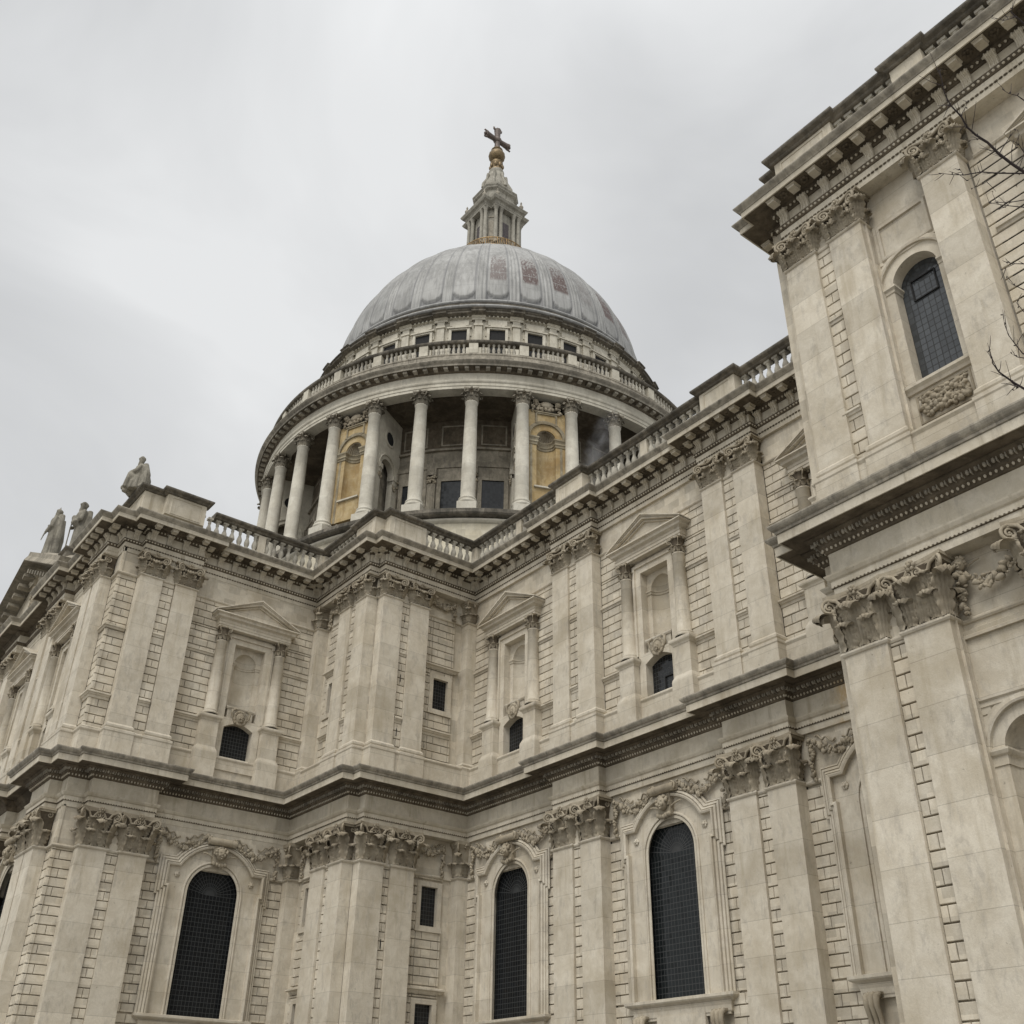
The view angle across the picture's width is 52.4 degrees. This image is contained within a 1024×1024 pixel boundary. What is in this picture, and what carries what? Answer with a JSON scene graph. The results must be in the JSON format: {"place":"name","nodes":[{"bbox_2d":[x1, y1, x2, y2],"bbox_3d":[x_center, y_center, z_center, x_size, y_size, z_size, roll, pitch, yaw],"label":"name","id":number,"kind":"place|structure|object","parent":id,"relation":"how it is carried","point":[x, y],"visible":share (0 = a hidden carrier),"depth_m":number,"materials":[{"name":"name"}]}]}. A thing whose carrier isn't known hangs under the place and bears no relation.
{"place":"outdoors","nodes":[
{"label":"outdoors","id":0,"kind":"place"},
{"bbox_2d":[0,0,965,602],"label":"sky","id":1,"kind":"structure","parent":0,"point":[202,202],"materials":[{"name":"grey"}]},
{"bbox_2d":[0,0,1023,1023],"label":"cathedral","id":2,"kind":"structure","parent":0,"point":[531,645],"depth_m":49.42,"materials":[{"name":"stone"}]},
{"bbox_2d":[0,835,15,917],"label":"window","id":3,"kind":"structure","parent":2,"relation":"in","point":[8,860],"depth_m":54.34,"materials":[{"name":"stone"}]},
{"bbox_2d":[0,647,37,776],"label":"niche window","id":4,"kind":"structure","parent":2,"relation":"in","point":[20,674],"depth_m":66.06,"materials":[{"name":"stone"}]},
{"bbox_2d":[24,600,80,757],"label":"niche window","id":5,"kind":"structure","parent":2,"relation":"in","point":[63,629],"depth_m":59.96,"materials":[{"name":"stone"}]},
{"bbox_2d":[41,508,65,553],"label":"statue","id":6,"kind":"object","parent":2,"relation":"on","point":[54,540],"visible":0.82,"depth_m":75.46,"materials":[{"name":"stone"}]},
{"bbox_2d":[65,502,92,545],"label":"statue","id":7,"kind":"object","parent":2,"relation":"on","point":[81,519],"visible":0.69,"depth_m":68.76,"materials":[{"name":"stone"}]},
{"bbox_2d":[120,456,150,497],"bbox_3d":[-22.091,-2.157,61.390,1.645,2.517,1.738,10,-33,-15],"label":"statue","id":8,"kind":"object","parent":2,"relation":"on","point":[138,475],"visible":0.87,"depth_m":60.68,"materials":[{"name":"stone"}]},
{"bbox_2d":[131,835,270,1023],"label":"window","id":9,"kind":"structure","parent":2,"relation":"in","point":[199,963],"depth_m":51.99,"materials":[{"name":"stone"}]},
{"bbox_2d":[188,601,300,789],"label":"niche window","id":10,"kind":"structure","parent":2,"relation":"in","point":[242,697],"depth_m":58.77,"materials":[{"name":"stone"}]},
{"bbox_2d":[285,987,297,1023],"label":"small window","id":11,"kind":"structure","parent":2,"relation":"in","point":[294,990],"depth_m":51.67,"materials":[{"name":"stone"}]},
{"bbox_2d":[297,883,308,933],"bbox_3d":[-10.407,20.423,53.806,0.380,2.450,1.600,23,-38,-31],"label":"small window","id":12,"kind":"structure","parent":2,"relation":"in","point":[300,930],"depth_m":54.09,"materials":[{"name":"stone"}]},
{"bbox_2d":[304,478,320,535],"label":"drum window","id":13,"kind":"structure","parent":2,"relation":"in","point":[310,524],"depth_m":94.08,"materials":[{"name":"stone"}]},
{"bbox_2d":[322,668,333,720],"bbox_3d":[-10.282,10.382,59.908,0.500,2.990,2.400,23,-38,-31],"label":"small window","id":14,"kind":"structure","parent":2,"relation":"in","point":[329,683],"depth_m":60.27,"materials":[{"name":"stone"}]},
{"bbox_2d":[353,346,371,371],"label":"attic window","id":15,"kind":"structure","parent":2,"relation":"in","point":[366,351],"depth_m":96.28,"materials":[{"name":"white stone"}]},
{"bbox_2d":[379,333,400,363],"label":"attic window","id":16,"kind":"structure","parent":2,"relation":"in","point":[391,342],"depth_m":94.63,"materials":[{"name":"white stone"}]},
{"bbox_2d":[394,428,434,510],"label":"drum window","id":17,"kind":"structure","parent":2,"relation":"in","point":[402,474],"depth_m":85.45,"materials":[{"name":"stone"}]},
{"bbox_2d":[411,324,434,357],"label":"attic window","id":18,"kind":"structure","parent":2,"relation":"in","point":[424,334],"depth_m":93.35,"materials":[{"name":"white stone"}]},
{"bbox_2d":[407,986,445,1023],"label":"small window","id":19,"kind":"structure","parent":2,"relation":"in","point":[422,1011],"depth_m":50.89,"materials":[{"name":"stone"}]},
{"bbox_2d":[413,880,441,933],"bbox_3d":[-4.342,20.237,53.331,1.600,2.450,0.380,23,-38,-31],"label":"small window","id":20,"kind":"structure","parent":2,"relation":"in","point":[429,894],"depth_m":53.37,"materials":[{"name":"stone"}]},
{"bbox_2d":[426,661,459,718],"bbox_3d":[-4.133,10.191,59.423,2.400,2.990,0.500,23,-38,-31],"label":"small window","id":21,"kind":"structure","parent":2,"relation":"in","point":[439,699],"depth_m":59.45,"materials":[{"name":"stone"}]},
{"bbox_2d":[427,425,463,508],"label":"drum window","id":22,"kind":"structure","parent":2,"relation":"in","point":[448,474],"depth_m":84.73,"materials":[{"name":"stone"}]},
{"bbox_2d":[447,320,471,353],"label":"attic window","id":23,"kind":"structure","parent":2,"relation":"in","point":[458,330],"depth_m":92.67,"materials":[{"name":"white stone"}]},
{"bbox_2d":[475,425,510,508],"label":"drum window","id":24,"kind":"structure","parent":2,"relation":"in","point":[492,486],"depth_m":84.60,"materials":[{"name":"stone"}]},
{"bbox_2d":[485,320,509,353],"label":"attic window","id":25,"kind":"structure","parent":2,"relation":"in","point":[495,330],"depth_m":92.58,"materials":[{"name":"white stone"}]},
{"bbox_2d":[467,831,550,1023],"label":"window","id":26,"kind":"structure","parent":2,"relation":"in","point":[511,973],"depth_m":50.42,"materials":[{"name":"stone"}]},
{"bbox_2d":[477,591,544,781],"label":"niche window","id":27,"kind":"structure","parent":2,"relation":"in","point":[513,690],"depth_m":57.29,"materials":[{"name":"stone"}]},
{"bbox_2d":[522,324,547,358],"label":"attic window","id":28,"kind":"structure","parent":2,"relation":"in","point":[533,334],"depth_m":93.03,"materials":[{"name":"white stone"}]},
{"bbox_2d":[558,332,581,366],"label":"attic window","id":29,"kind":"structure","parent":2,"relation":"in","point":[567,342],"depth_m":94.08,"materials":[{"name":"white stone"}]},
{"bbox_2d":[578,441,587,465],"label":"drum window","id":30,"kind":"structure","parent":2,"relation":"in","point":[578,441],"depth_m":88.87,"materials":[{"name":"stone"}]},
{"bbox_2d":[590,447,607,483],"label":"drum window","id":31,"kind":"structure","parent":2,"relation":"in","point":[592,447],"depth_m":89.70,"materials":[{"name":"stone"}]},
{"bbox_2d":[590,345,610,376],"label":"attic window","id":32,"kind":"structure","parent":2,"relation":"in","point":[596,352],"depth_m":95.66,"materials":[{"name":"white stone"}]},
{"bbox_2d":[616,361,631,383],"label":"attic window","id":33,"kind":"structure","parent":2,"relation":"in","point":[620,365],"depth_m":97.61,"materials":[{"name":"white stone"}]},
{"bbox_2d":[605,513,699,727],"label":"niche window","id":34,"kind":"structure","parent":2,"relation":"in","point":[649,556],"depth_m":49.82,"materials":[{"name":"stone"}]},
{"bbox_2d":[620,780,739,1023],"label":"window","id":35,"kind":"structure","parent":2,"relation":"in","point":[680,959],"depth_m":42.69,"materials":[{"name":"stone"}]},
{"bbox_2d":[773,427,836,653],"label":"niche window","id":36,"kind":"structure","parent":2,"relation":"in","point":[794,457],"depth_m":43.98,"materials":[{"name":"stone"}]},
{"bbox_2d":[819,743,895,1023],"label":"window","id":37,"kind":"structure","parent":2,"relation":"in","point":[844,804],"depth_m":36.39,"materials":[{"name":"stone"}]},
{"bbox_2d":[867,170,977,428],"bbox_3d":[12.920,-6.403,32.393,0.943,12.600,2.850,23,-38,-31],"label":"tower window","id":38,"kind":"structure","parent":2,"relation":"in","point":[939,375],"depth_m":32.76,"materials":[{"name":"stone"}]},
{"bbox_2d":[1003,108,1023,148],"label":"niche window","id":39,"kind":"structure","parent":2,"relation":"in","point":[1018,123],"depth_m":30.73,"materials":[{"name":"stone"}]},
{"bbox_2d":[920,0,1023,395],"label":"bare tree","id":40,"kind":"object","parent":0,"point":[1020,169],"visible":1,"depth_m":9.50,"materials":[{"name":"brown plant"}]}
]}

